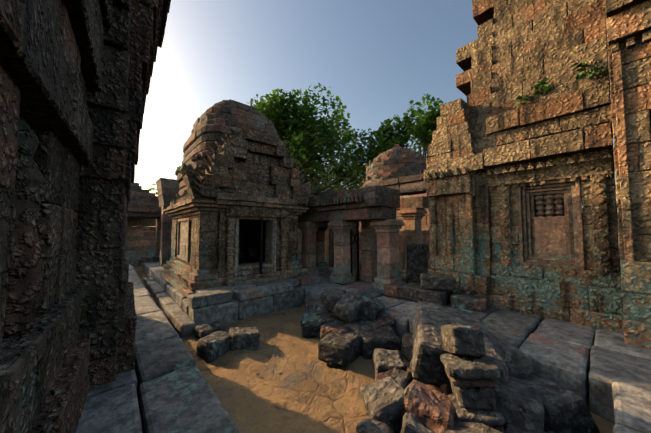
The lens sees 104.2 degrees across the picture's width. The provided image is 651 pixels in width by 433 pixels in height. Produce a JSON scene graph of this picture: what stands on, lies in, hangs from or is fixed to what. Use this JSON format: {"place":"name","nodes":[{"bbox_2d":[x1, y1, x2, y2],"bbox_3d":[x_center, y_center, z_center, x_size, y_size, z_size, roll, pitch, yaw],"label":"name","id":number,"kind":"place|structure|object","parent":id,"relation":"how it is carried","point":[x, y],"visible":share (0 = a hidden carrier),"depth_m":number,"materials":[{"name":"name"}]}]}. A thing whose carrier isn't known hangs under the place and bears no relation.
{"place":"outdoors","nodes":[
{"label":"outdoors","id":0,"kind":"place"},
{"bbox_2d":[171,127,312,277],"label":"shrine walls","id":1,"kind":"structure","parent":0,"point":[246,161],"depth_m":7.46,"materials":[{"name":"brown stone"}]},
{"bbox_2d":[179,219,276,275],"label":"pale shrine panels","id":2,"kind":"object","parent":1,"relation":"attached to","point":[270,246],"visible":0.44,"depth_m":8.24,"materials":[{"name":"beige stone"}]},
{"bbox_2d":[175,99,284,197],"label":"domed roof","id":3,"kind":"structure","parent":1,"relation":"on","point":[213,123],"depth_m":8.11,"materials":[{"name":"brown stone"}]},
{"bbox_2d":[160,193,308,296],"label":"temple building","id":4,"kind":"structure","parent":1,"relation":"attached to","point":[181,275],"depth_m":7.62,"materials":[{"name":"brown stone"}]},
{"bbox_2d":[259,218,263,276],"bbox_3d":[-1.998,0.958,7.851,0.160,1.800,0.160,3,-4,-41],"label":"steel door prop","id":5,"kind":"object","parent":1,"relation":"attached to","point":[261,247],"depth_m":7.83,"materials":[{"name":"black metal"}]},
{"bbox_2d":[238,220,265,263],"bbox_3d":[-3.483,0.874,9.403,2.900,2.190,3.600,3,-4,-41],"label":"doorway","id":6,"kind":"structure","parent":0,"point":[249,233],"depth_m":10.60,"materials":[{"name":"black"}]},
{"bbox_2d":[246,83,392,194],"bbox_3d":[-1.314,-6.210,36.305,24.341,20.694,22.034,3,-4,-41],"label":"tree","id":7,"kind":"object","parent":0,"point":[321,130],"depth_m":30.25,"materials":[{"name":"green plant"}]},
{"bbox_2d":[134,0,617,226],"label":"sky","id":8,"kind":"structure","parent":0,"point":[378,56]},
{"bbox_2d":[133,231,621,288],"bbox_3d":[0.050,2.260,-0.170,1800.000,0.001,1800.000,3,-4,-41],"label":"ground","id":9,"kind":"structure","parent":0,"point":[142,276],"depth_m":13.77,"materials":[{"name":"grey stone"}]},
{"bbox_2d":[125,218,155,264],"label":"stone wall","id":10,"kind":"structure","parent":9,"relation":"on","point":[140,240],"depth_m":16.26,"materials":[{"name":"brown stone"}]},
{"bbox_2d":[128,183,160,255],"bbox_3d":[-13.278,0.184,14.100,8.214,5.614,3.953,3,-4,-41],"label":"gallery","id":11,"kind":"object","parent":9,"relation":"on","point":[143,202],"visible":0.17,"depth_m":15.02,"materials":[{"name":"stone"}]},
{"bbox_2d":[127,216,159,218],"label":"gallery timber beam","id":12,"kind":"structure","parent":11,"relation":"attached to","point":[143,217],"depth_m":14.49,"materials":[{"name":"brown wood"}]},
{"bbox_2d":[76,260,650,432],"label":"platform paving","id":13,"kind":"structure","parent":9,"relation":"on","point":[164,386],"depth_m":3.41,"materials":[{"name":"stone"}]},
{"bbox_2d":[0,0,170,432],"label":"wall","id":14,"kind":"structure","parent":13,"relation":"on","point":[75,77],"depth_m":2.06,"materials":[{"name":"stone"}]},
{"bbox_2d":[125,256,159,265],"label":"gallery blocks","id":15,"kind":"structure","parent":13,"relation":"on","point":[138,262],"depth_m":13.52,"materials":[{"name":"stone"}]},
{"bbox_2d":[156,178,314,265],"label":"stone pillar","id":16,"kind":"structure","parent":13,"relation":"on","point":[168,190],"depth_m":12.47,"materials":[{"name":"stone"}]},
{"bbox_2d":[187,274,321,308],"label":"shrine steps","id":17,"kind":"structure","parent":13,"relation":"on","point":[199,298],"depth_m":6.56,"materials":[{"name":"grey stone"}]},
{"bbox_2d":[350,222,358,280],"bbox_3d":[1.003,1.200,8.689,0.400,2.005,0.050,3,-4,-41],"label":"steel support frame","id":18,"kind":"object","parent":13,"relation":"on","point":[351,247],"visible":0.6,"depth_m":8.72,"materials":[{"name":"black metal"}]},
{"bbox_2d":[298,208,426,289],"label":"stone columns","id":19,"kind":"structure","parent":13,"relation":"on","point":[327,247],"depth_m":8.67,"materials":[{"name":"brown stone"}]},
{"bbox_2d":[298,174,427,222],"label":"stone roof","id":20,"kind":"structure","parent":19,"relation":"on","point":[378,200],"depth_m":7.82,"materials":[{"name":"brown stone"}]},
{"bbox_2d":[297,193,433,273],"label":"gallery wall","id":21,"kind":"structure","parent":13,"relation":"on","point":[425,226],"depth_m":10.60,"materials":[{"name":"brown stone"}]},
{"bbox_2d":[383,244,488,311],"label":"loose blocks","id":22,"kind":"object","parent":13,"relation":"on","point":[422,285],"depth_m":5.98,"materials":[{"name":"stone"}]},
{"bbox_2d":[424,0,650,348],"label":"wall","id":23,"kind":"structure","parent":13,"relation":"on","point":[491,147],"depth_m":5.36,"materials":[{"name":"stone"}]},
{"bbox_2d":[517,178,584,269],"bbox_3d":[4.806,0.160,5.415,0.504,1.780,1.002,3,-4,-41],"label":"window frame","id":24,"kind":"object","parent":23,"relation":"attached to","point":[550,221],"visible":1,"depth_m":5.32,"materials":[{"name":"brown stone"}]},
{"bbox_2d":[514,60,608,105],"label":"ledge fern leaves","id":25,"kind":"object","parent":23,"relation":"attached to","point":[543,85],"visible":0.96,"depth_m":5.20,"materials":[{"name":"green plant"}]},
{"bbox_2d":[360,144,429,234],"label":"dome tower","id":26,"kind":"structure","parent":9,"relation":"on","point":[397,161],"depth_m":14.53,"materials":[{"name":"stone"}]},
{"bbox_2d":[180,304,614,432],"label":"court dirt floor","id":27,"kind":"structure","parent":9,"relation":"on","point":[307,390],"depth_m":3.67,"materials":[{"name":"brown soil"}]},
{"bbox_2d":[195,288,599,432],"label":"rubble","id":28,"kind":"object","parent":27,"relation":"on","point":[346,328],"visible":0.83,"depth_m":3.23,"materials":[{"name":"stone"}]},
{"bbox_2d":[440,324,504,432],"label":"stacked stones","id":29,"kind":"object","parent":27,"relation":"on","point":[471,369],"visible":0.79,"depth_m":2.64,"materials":[{"name":"stone"}]},
{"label":"far left tree trunk and branches","id":30,"kind":"object","parent":9,"relation":"on","visible":0},
{"bbox_2d":[148,165,181,195],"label":"tree","id":31,"kind":"object","parent":30,"relation":"on","point":[178,168],"depth_m":42.53,"materials":[{"name":"green plant"}]},
{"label":"far middle tree trunk and branches","id":32,"kind":"object","parent":9,"relation":"on","visible":0},
{"bbox_2d":[324,176,361,190],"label":"tree","id":33,"kind":"object","parent":32,"relation":"on","point":[345,185],"visible":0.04,"depth_m":50.83,"materials":[{"name":"green plant"}]},
{"bbox_2d":[353,93,445,168],"bbox_3d":[12.686,-5.396,33.617,16.088,18.789,17.271,3,-4,-41],"label":"tree","id":34,"kind":"object","parent":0,"point":[426,124],"depth_m":30.21,"materials":[{"name":"green plant"}]}
]}

